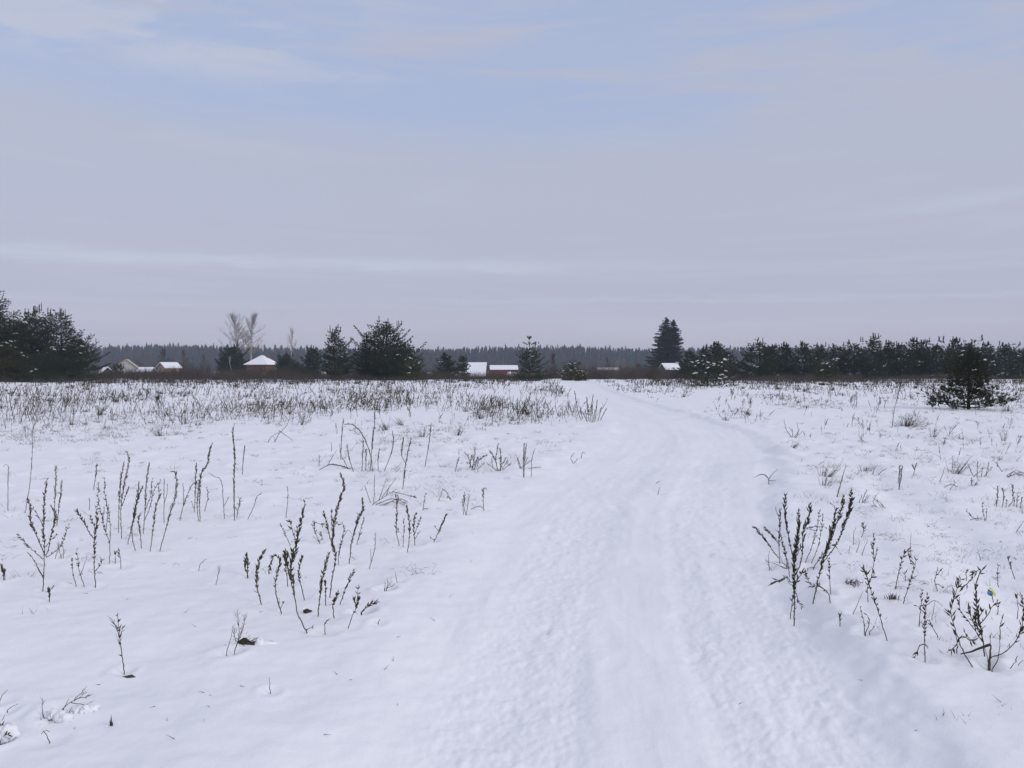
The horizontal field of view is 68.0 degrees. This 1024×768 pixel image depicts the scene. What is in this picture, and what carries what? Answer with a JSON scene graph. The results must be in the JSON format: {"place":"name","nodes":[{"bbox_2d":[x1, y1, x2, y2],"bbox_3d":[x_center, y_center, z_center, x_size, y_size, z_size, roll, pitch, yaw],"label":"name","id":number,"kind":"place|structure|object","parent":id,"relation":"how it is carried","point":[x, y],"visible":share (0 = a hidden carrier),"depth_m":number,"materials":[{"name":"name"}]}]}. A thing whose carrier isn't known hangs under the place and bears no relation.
{"place":"outdoors","nodes":[
{"label":"outdoors","id":0,"kind":"place"},
{"bbox_2d":[0,370,1023,767],"bbox_3d":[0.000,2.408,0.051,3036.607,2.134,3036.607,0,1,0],"label":"snow field ground","id":1,"kind":"structure","parent":0,"point":[192,688],"depth_m":6.62,"materials":[{"name":"snow"}]},
{"bbox_2d":[0,720,20,743],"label":"snow cushion","id":2,"kind":"object","parent":1,"relation":"on","point":[13,730],"visible":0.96,"depth_m":3.32,"materials":[{"name":"snow"}]},
{"bbox_2d":[0,336,35,381],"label":"pine tree","id":3,"kind":"object","parent":1,"relation":"on","point":[7,367],"visible":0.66,"depth_m":84.63,"materials":[{"name":"green plant"}]},
{"bbox_2d":[0,290,36,380],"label":"pine tree","id":4,"kind":"object","parent":1,"relation":"on","point":[9,331],"visible":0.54,"depth_m":87.29,"materials":[{"name":"green plant"}]},
{"bbox_2d":[0,306,45,373],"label":"pine tree","id":5,"kind":"object","parent":1,"relation":"on","point":[11,323],"visible":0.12,"depth_m":91.59,"materials":[{"name":"green plant"}]},
{"bbox_2d":[0,306,62,379],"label":"pine tree","id":6,"kind":"object","parent":1,"relation":"on","point":[33,320],"visible":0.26,"depth_m":89.05,"materials":[{"name":"green plant"}]},
{"bbox_2d":[1,338,73,382],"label":"pine tree","id":7,"kind":"object","parent":1,"relation":"on","point":[37,368],"visible":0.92,"depth_m":83.10,"materials":[{"name":"green plant"}]},
{"bbox_2d":[17,479,69,591],"bbox_3d":[-3.526,1.129,5.722,0.338,0.849,0.545,0,1,-22],"label":"dry weed","id":8,"kind":"object","parent":1,"relation":"on","point":[43,523],"visible":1,"depth_m":5.61,"materials":[{"name":"plant"}]},
{"bbox_2d":[40,708,73,724],"bbox_3d":[-2.071,1.525,3.463,0.153,0.084,0.113,0,1,0],"label":"snow cushion","id":9,"kind":"object","parent":1,"relation":"on","point":[58,715],"visible":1,"depth_m":3.45,"materials":[{"name":"snow"}]},
{"bbox_2d":[51,467,62,525],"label":"dry weed","id":10,"kind":"object","parent":1,"relation":"on","point":[56,494],"visible":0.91,"depth_m":7.95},
{"bbox_2d":[22,302,94,378],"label":"pine tree","id":11,"kind":"object","parent":1,"relation":"on","point":[68,336],"visible":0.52,"depth_m":88.14,"materials":[{"name":"green plant"}]},
{"bbox_2d":[41,336,111,380],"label":"pine tree","id":12,"kind":"object","parent":1,"relation":"on","point":[78,369],"visible":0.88,"depth_m":86.70,"materials":[{"name":"green plant"}]},
{"bbox_2d":[69,704,100,713],"bbox_3d":[-1.992,1.522,3.543,0.136,0.082,0.091,0,1,-15],"label":"snow cushion","id":13,"kind":"object","parent":1,"relation":"on","point":[84,709],"visible":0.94,"depth_m":3.53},
{"bbox_2d":[74,505,103,587],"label":"dry weed","id":14,"kind":"object","parent":1,"relation":"on","point":[95,530],"visible":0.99,"depth_m":5.56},
{"bbox_2d":[96,478,111,562],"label":"dry weed","id":15,"kind":"object","parent":1,"relation":"on","point":[105,530],"visible":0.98,"depth_m":6.25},
{"bbox_2d":[109,614,124,674],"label":"dry weed","id":16,"kind":"object","parent":1,"relation":"on","point":[119,634],"visible":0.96,"depth_m":4.01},
{"bbox_2d":[117,451,129,537],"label":"dry weed","id":17,"kind":"object","parent":1,"relation":"on","point":[119,493],"visible":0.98,"depth_m":7.26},
{"bbox_2d":[116,359,138,371],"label":"house","id":18,"kind":"structure","parent":1,"relation":"on","point":[129,364],"depth_m":202.80,"materials":[{"name":"beige"}]},
{"bbox_2d":[128,481,142,550],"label":"dry weed","id":19,"kind":"object","parent":1,"relation":"on","point":[135,507],"visible":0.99,"depth_m":6.58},
{"bbox_2d":[137,462,160,547],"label":"dry weed","id":20,"kind":"object","parent":1,"relation":"on","point":[151,490],"visible":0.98,"depth_m":7.41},
{"bbox_2d":[150,483,161,551],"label":"dry weed","id":21,"kind":"object","parent":1,"relation":"on","point":[159,497],"visible":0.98,"depth_m":6.73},
{"bbox_2d":[155,362,181,372],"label":"house","id":22,"kind":"structure","parent":1,"relation":"on","point":[166,365],"depth_m":183.79,"materials":[{"name":"white paint"}]},
{"bbox_2d":[160,471,178,549],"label":"dry weed","id":23,"kind":"object","parent":1,"relation":"on","point":[176,486],"visible":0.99,"depth_m":6.77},
{"bbox_2d":[191,443,212,520],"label":"dry weed","id":24,"kind":"object","parent":1,"relation":"on","point":[195,477],"visible":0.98,"depth_m":8.05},
{"bbox_2d":[215,341,249,375],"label":"pine tree","id":25,"kind":"object","parent":1,"relation":"on","point":[236,360],"visible":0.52,"depth_m":182.53,"materials":[{"name":"green plant"}]},
{"bbox_2d":[231,423,235,520],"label":"dry weed","id":26,"kind":"object","parent":1,"relation":"on","point":[234,449],"visible":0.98,"depth_m":7.99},
{"bbox_2d":[216,312,253,352],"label":"birch tree","id":27,"kind":"object","parent":1,"relation":"on","point":[236,335],"visible":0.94,"depth_m":204.32,"materials":[{"name":"grey plant"}]},
{"bbox_2d":[226,610,247,655],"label":"dry weed","id":28,"kind":"object","parent":1,"relation":"on","point":[237,614],"visible":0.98,"depth_m":4.25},
{"bbox_2d":[243,552,250,577],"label":"dry weed","id":29,"kind":"object","parent":1,"relation":"on","point":[246,560],"visible":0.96,"depth_m":5.96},
{"bbox_2d":[237,309,264,360],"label":"birch tree","id":30,"kind":"object","parent":1,"relation":"on","point":[253,319],"visible":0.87,"depth_m":207.53,"materials":[{"name":"grey plant"}]},
{"bbox_2d":[225,635,277,645],"bbox_3d":[-1.499,1.488,4.373,0.283,0.102,0.138,-1,1,-27],"label":"root mat","id":31,"kind":"object","parent":1,"relation":"on","point":[259,641],"visible":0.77,"depth_m":4.37,"materials":[{"name":"soil"}]},
{"bbox_2d":[243,355,276,376],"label":"house","id":32,"kind":"structure","parent":1,"relation":"on","point":[262,360],"depth_m":172.89,"materials":[{"name":"brown brick"}]},
{"bbox_2d":[255,549,265,604],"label":"dry weed","id":33,"kind":"object","parent":1,"relation":"on","point":[256,572],"visible":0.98,"depth_m":5.23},
{"bbox_2d":[268,554,283,613],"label":"dry weed","id":34,"kind":"object","parent":1,"relation":"on","point":[279,566],"visible":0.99,"depth_m":5.00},
{"bbox_2d":[274,351,301,371],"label":"pine tree","id":35,"kind":"object","parent":1,"relation":"on","point":[286,359],"visible":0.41,"depth_m":164.05,"materials":[{"name":"green plant"}]},
{"bbox_2d":[282,499,313,632],"bbox_3d":[-1.447,1.117,5.103,0.186,0.910,1.324,0,1,-16],"label":"dry weed","id":36,"kind":"object","parent":1,"relation":"on","point":[293,556],"visible":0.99,"depth_m":4.52,"materials":[{"name":"plant"}]},
{"bbox_2d":[289,362,306,371],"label":"pine tree","id":37,"kind":"object","parent":1,"relation":"on","point":[297,366],"visible":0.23,"depth_m":149.52,"materials":[{"name":"green plant"}]},
{"bbox_2d":[297,554,304,599],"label":"dry weed","id":38,"kind":"object","parent":1,"relation":"on","point":[300,559],"visible":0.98,"depth_m":5.38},
{"bbox_2d":[299,345,321,376],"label":"pine tree","id":39,"kind":"object","parent":1,"relation":"on","point":[311,352],"visible":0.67,"depth_m":117.50,"materials":[{"name":"green plant"}]},
{"bbox_2d":[318,551,330,615],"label":"dry weed","id":40,"kind":"object","parent":1,"relation":"on","point":[323,573],"visible":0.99,"depth_m":4.92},
{"bbox_2d":[323,473,345,597],"bbox_3d":[-1.243,1.095,5.399,0.164,0.932,0.157,-1,1,-36],"label":"dry weed","id":41,"kind":"object","parent":1,"relation":"on","point":[335,518],"visible":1,"depth_m":5.41,"materials":[{"name":"plant"}]},
{"bbox_2d":[319,324,361,379],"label":"pine tree","id":42,"kind":"object","parent":1,"relation":"on","point":[334,336],"visible":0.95,"depth_m":95.50,"materials":[{"name":"green plant"}]},
{"bbox_2d":[348,585,360,628],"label":"dry weed","id":43,"kind":"object","parent":1,"relation":"on","point":[358,598],"visible":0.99,"depth_m":4.64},
{"bbox_2d":[349,497,364,563],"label":"dry weed","id":44,"kind":"object","parent":1,"relation":"on","point":[359,514],"visible":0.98,"depth_m":6.28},
{"bbox_2d":[345,409,375,470],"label":"dry weed","id":45,"kind":"object","parent":1,"relation":"on","point":[365,439],"visible":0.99,"depth_m":12.06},
{"bbox_2d":[352,331,379,378],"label":"pine tree","id":46,"kind":"object","parent":1,"relation":"on","point":[365,354],"visible":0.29,"depth_m":99.57,"materials":[{"name":"green plant"}]},
{"bbox_2d":[350,316,413,379],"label":"pine tree","id":47,"kind":"object","parent":1,"relation":"on","point":[381,345],"visible":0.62,"depth_m":96.47,"materials":[{"name":"green plant"}]},
{"bbox_2d":[365,475,416,505],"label":"dry weed","id":48,"kind":"object","parent":1,"relation":"on","point":[387,494],"visible":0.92,"depth_m":8.88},
{"bbox_2d":[376,339,426,379],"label":"pine tree","id":49,"kind":"object","parent":1,"relation":"on","point":[394,368],"visible":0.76,"depth_m":93.39,"materials":[{"name":"green plant"}]},
{"bbox_2d":[401,437,411,488],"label":"dry weed","id":50,"kind":"object","parent":1,"relation":"on","point":[407,456],"visible":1,"depth_m":9.93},
{"bbox_2d":[394,495,421,551],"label":"dry weed","id":51,"kind":"object","parent":1,"relation":"on","point":[414,518],"visible":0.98,"depth_m":6.85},
{"bbox_2d":[399,355,424,379],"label":"pine tree","id":52,"kind":"object","parent":1,"relation":"on","point":[412,367],"visible":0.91,"depth_m":89.83,"materials":[{"name":"green plant"}]},
{"bbox_2d":[436,352,459,377],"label":"pine tree","id":53,"kind":"object","parent":1,"relation":"on","point":[446,362],"visible":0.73,"depth_m":103.64,"materials":[{"name":"green plant"}]},
{"bbox_2d":[450,354,470,377],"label":"pine tree","id":54,"kind":"object","parent":1,"relation":"on","point":[463,364],"visible":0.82,"depth_m":100.82,"materials":[{"name":"green plant"}]},
{"bbox_2d":[465,447,487,469],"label":"dry weed","id":55,"kind":"object","parent":1,"relation":"on","point":[477,457],"visible":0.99,"depth_m":12.19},
{"bbox_2d":[467,362,487,376],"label":"barn","id":56,"kind":"structure","parent":1,"relation":"on","point":[481,367],"depth_m":163.83,"materials":[{"name":"white tile"}]},
{"bbox_2d":[487,443,511,470],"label":"dry weed","id":57,"kind":"object","parent":1,"relation":"on","point":[500,458],"visible":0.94,"depth_m":11.93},
{"bbox_2d":[489,365,517,375],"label":"shed","id":58,"kind":"structure","parent":1,"relation":"on","point":[505,368],"depth_m":158.29,"materials":[{"name":"grey"}]},
{"bbox_2d":[0,361,1023,387],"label":"brown scrub","id":59,"kind":"object","parent":1,"relation":"on","point":[654,374],"visible":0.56,"depth_m":95.82,"materials":[{"name":"plant"}]},
{"bbox_2d":[0,376,1023,738],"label":"dry stems","id":60,"kind":"object","parent":1,"relation":"on","point":[258,406],"visible":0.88,"depth_m":32.91,"materials":[{"name":"plant"}]},
{"bbox_2d":[0,383,1023,718],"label":"grass tips","id":61,"kind":"object","parent":1,"relation":"on","point":[508,461],"depth_m":16.41,"materials":[{"name":"plant"}]},
{"bbox_2d":[515,443,539,476],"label":"dry weed","id":62,"kind":"object","parent":1,"relation":"on","point":[524,462],"visible":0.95,"depth_m":11.42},
{"bbox_2d":[507,336,553,380],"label":"pine tree","id":63,"kind":"object","parent":1,"relation":"on","point":[526,364],"visible":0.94,"depth_m":91.67,"materials":[{"name":"green plant"}]},
{"bbox_2d":[39,351,1023,375],"bbox_3d":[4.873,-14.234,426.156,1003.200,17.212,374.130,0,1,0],"label":"thicket","id":64,"kind":"object","parent":1,"relation":"on","point":[137,362],"visible":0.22,"depth_m":457.98,"materials":[{"name":"grey"}]},
{"bbox_2d":[54,342,1023,371],"bbox_3d":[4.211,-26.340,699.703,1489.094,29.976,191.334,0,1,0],"label":"forest","id":65,"kind":"object","parent":1,"relation":"on","point":[564,353],"visible":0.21,"depth_m":632.02,"materials":[{"name":"plant"}]},
{"bbox_2d":[557,361,584,380],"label":"pine tree","id":66,"kind":"object","parent":1,"relation":"on","point":[570,365],"visible":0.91,"depth_m":95.74,"materials":[{"name":"green plant"}]},
{"bbox_2d":[571,369,588,380],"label":"pine tree","id":67,"kind":"object","parent":1,"relation":"on","point":[579,376],"visible":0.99,"depth_m":91.76,"materials":[{"name":"green plant"}]},
{"bbox_2d":[574,393,606,420],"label":"dry weed","id":68,"kind":"object","parent":1,"relation":"on","point":[591,408],"visible":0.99,"depth_m":23.03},
{"bbox_2d":[644,317,688,371],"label":"spruce tree","id":69,"kind":"object","parent":1,"relation":"on","point":[667,341],"visible":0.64,"depth_m":213.49,"materials":[{"name":"plant"}]},
{"bbox_2d":[660,362,679,373],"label":"cottage","id":70,"kind":"structure","parent":1,"relation":"on","point":[667,366],"depth_m":178.94,"materials":[{"name":"grey"}]},
{"bbox_2d":[672,350,707,377],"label":"pine tree","id":71,"kind":"object","parent":1,"relation":"on","point":[684,369],"visible":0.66,"depth_m":99.74,"materials":[{"name":"green plant"}]},
{"bbox_2d":[683,344,719,376],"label":"pine tree","id":72,"kind":"object","parent":1,"relation":"on","point":[703,350],"visible":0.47,"depth_m":105.52,"materials":[{"name":"green plant"}]},
{"bbox_2d":[684,350,737,385],"bbox_3d":[17.226,-1.251,64.260,5.044,3.274,4.096,0,1,0],"label":"pine tree","id":73,"kind":"object","parent":1,"relation":"on","point":[709,375],"visible":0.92,"depth_m":63.85,"materials":[{"name":"green plant"}]},
{"bbox_2d":[706,341,729,375],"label":"pine tree","id":74,"kind":"object","parent":1,"relation":"on","point":[717,348],"visible":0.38,"depth_m":106.60,"materials":[{"name":"green plant"}]},
{"bbox_2d":[708,349,749,379],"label":"pine tree","id":75,"kind":"object","parent":1,"relation":"on","point":[728,371],"visible":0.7,"depth_m":97.74,"materials":[{"name":"green plant"}]},
{"bbox_2d":[724,337,785,379],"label":"pine tree","id":76,"kind":"object","parent":1,"relation":"on","point":[769,368],"visible":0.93,"depth_m":96.45,"materials":[{"name":"green plant"}]},
{"bbox_2d":[751,344,785,377],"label":"pine tree","id":77,"kind":"object","parent":1,"relation":"on","point":[780,364],"visible":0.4,"depth_m":102.59,"materials":[{"name":"green plant"}]},
{"bbox_2d":[776,341,798,376],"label":"pine tree","id":78,"kind":"object","parent":1,"relation":"on","point":[786,347],"visible":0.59,"depth_m":104.52,"materials":[{"name":"green plant"}]},
{"bbox_2d":[789,340,825,377],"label":"pine tree","id":79,"kind":"object","parent":1,"relation":"on","point":[806,350],"visible":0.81,"depth_m":101.58,"materials":[{"name":"green plant"}]},
{"bbox_2d":[796,342,835,375],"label":"pine tree","id":80,"kind":"object","parent":1,"relation":"on","point":[821,350],"visible":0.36,"depth_m":105.58,"materials":[{"name":"green plant"}]},
{"bbox_2d":[805,510,826,562],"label":"dry weed","id":81,"kind":"object","parent":1,"relation":"on","point":[816,526],"visible":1,"depth_m":6.17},
{"bbox_2d":[804,568,830,602],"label":"dry weed","id":82,"kind":"object","parent":1,"relation":"on","point":[807,578],"visible":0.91,"depth_m":5.14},
{"bbox_2d":[807,352,848,381],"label":"pine tree","id":83,"kind":"object","parent":1,"relation":"on","point":[825,365],"visible":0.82,"depth_m":83.78,"materials":[{"name":"green plant"}]},
{"bbox_2d":[813,489,854,603],"bbox_3d":[2.296,1.116,5.535,0.253,0.884,1.112,0,1,17],"label":"dry weed","id":84,"kind":"object","parent":1,"relation":"on","point":[834,525],"visible":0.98,"depth_m":5.34,"materials":[{"name":"plant"}]},
{"bbox_2d":[816,344,856,376],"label":"pine tree","id":85,"kind":"object","parent":1,"relation":"on","point":[834,351],"visible":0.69,"depth_m":102.57,"materials":[{"name":"green plant"}]},
{"bbox_2d":[838,337,878,378],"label":"pine tree","id":86,"kind":"object","parent":1,"relation":"on","point":[846,360],"visible":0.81,"depth_m":100.54,"materials":[{"name":"green plant"}]},
{"bbox_2d":[853,592,874,635],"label":"dry weed","id":87,"kind":"object","parent":1,"relation":"on","point":[863,620],"visible":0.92,"depth_m":4.55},
{"bbox_2d":[849,332,891,378],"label":"pine tree","id":88,"kind":"object","parent":1,"relation":"on","point":[881,368],"visible":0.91,"depth_m":99.39,"materials":[{"name":"green plant"}]},
{"bbox_2d":[861,565,887,640],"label":"dry weed","id":89,"kind":"object","parent":1,"relation":"on","point":[869,581],"visible":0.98,"depth_m":4.39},
{"bbox_2d":[876,339,902,377],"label":"pine tree","id":90,"kind":"object","parent":1,"relation":"on","point":[887,347],"visible":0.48,"depth_m":102.52,"materials":[{"name":"green plant"}]},
{"bbox_2d":[882,341,920,377],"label":"pine tree","id":91,"kind":"object","parent":1,"relation":"on","point":[907,366],"visible":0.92,"depth_m":100.44,"materials":[{"name":"green plant"}]},
{"bbox_2d":[895,539,917,603],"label":"dry weed","id":92,"kind":"object","parent":1,"relation":"on","point":[901,557],"visible":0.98,"depth_m":5.47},
{"bbox_2d":[891,414,932,427],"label":"grass bush","id":93,"kind":"object","parent":1,"relation":"on","point":[909,424],"visible":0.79,"depth_m":20.82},
{"bbox_2d":[901,337,927,376],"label":"pine tree","id":94,"kind":"object","parent":1,"relation":"on","point":[913,340],"visible":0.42,"depth_m":103.55,"materials":[{"name":"green plant"}]},
{"bbox_2d":[911,337,937,374],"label":"pine tree","id":95,"kind":"object","parent":1,"relation":"on","point":[927,348],"visible":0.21,"depth_m":105.47,"materials":[{"name":"green plant"}]},
{"bbox_2d":[912,588,938,661],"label":"dry weed","id":96,"kind":"object","parent":1,"relation":"on","point":[925,621],"visible":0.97,"depth_m":4.22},
{"bbox_2d":[913,341,959,377],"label":"pine tree","id":97,"kind":"object","parent":1,"relation":"on","point":[935,349],"visible":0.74,"depth_m":100.64,"materials":[{"name":"green plant"}]},
{"bbox_2d":[932,336,975,376],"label":"pine tree","id":98,"kind":"object","parent":1,"relation":"on","point":[954,341],"visible":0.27,"depth_m":102.54,"materials":[{"name":"green plant"}]},
{"bbox_2d":[944,575,977,666],"bbox_3d":[2.454,1.310,4.146,0.149,0.521,0.174,1,2,43],"label":"dry weed","id":99,"kind":"object","parent":1,"relation":"on","point":[953,619],"visible":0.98,"depth_m":4.12,"materials":[{"name":"plant"}]},
{"bbox_2d":[916,334,1023,409],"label":"pine tree","id":100,"kind":"object","parent":1,"relation":"on","point":[982,393],"visible":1,"depth_m":29.34,"materials":[{"name":"green plant"}]},
{"bbox_2d":[961,633,991,670],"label":"broken stem","id":101,"kind":"object","parent":1,"relation":"on","point":[989,659],"visible":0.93,"depth_m":4.10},
{"bbox_2d":[956,565,998,660],"bbox_3d":[2.561,1.283,4.208,0.186,0.560,0.205,-1,2,-41],"label":"dry weed","id":102,"kind":"object","parent":1,"relation":"on","point":[976,615],"visible":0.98,"depth_m":4.21,"materials":[{"name":"plant"}]},
{"bbox_2d":[975,341,1004,377],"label":"pine tree","id":103,"kind":"object","parent":1,"relation":"on","point":[984,345],"visible":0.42,"depth_m":102.45,"materials":[{"name":"green plant"}]},
{"bbox_2d":[986,341,1023,375],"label":"pine tree","id":104,"kind":"object","parent":1,"relation":"on","point":[1004,349],"visible":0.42,"depth_m":101.70,"materials":[{"name":"green plant"}]},
{"bbox_2d":[990,347,1023,378],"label":"pine tree","id":105,"kind":"object","parent":1,"relation":"on","point":[1017,361],"visible":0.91,"depth_m":97.94,"materials":[{"name":"green plant"}]},
{"bbox_2d":[991,593,1023,657],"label":"dry weed","id":106,"kind":"object","parent":1,"relation":"on","point":[1021,629],"visible":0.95,"depth_m":4.17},
{"bbox_2d":[994,484,1022,513],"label":"dry weed","id":107,"kind":"object","parent":1,"relation":"on","point":[1006,499],"visible":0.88,"depth_m":8.84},
{"bbox_2d":[0,0,1023,356],"label":"sky","id":108,"kind":"structure","parent":0,"point":[471,174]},
{"bbox_2d":[347,380,936,767],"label":"snow path","id":109,"kind":"structure","parent":0,"point":[674,637],"depth_m":4.71,"materials":[{"name":"snow"}]},
{"bbox_2d":[752,507,789,576],"bbox_3d":[2.170,1.319,6.201,0.239,0.543,0.632,0,1,0],"label":"dry weed","id":110,"kind":"object","parent":109,"relation":"on","point":[783,546],"visible":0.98,"depth_m":6.43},
{"bbox_2d":[768,492,812,625],"bbox_3d":[1.869,1.171,5.007,0.235,0.933,0.393,1,2,40],"label":"dry weed","id":111,"kind":"object","parent":109,"relation":"on","point":[796,550],"visible":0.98,"depth_m":4.94,"materials":[{"name":"plant"}]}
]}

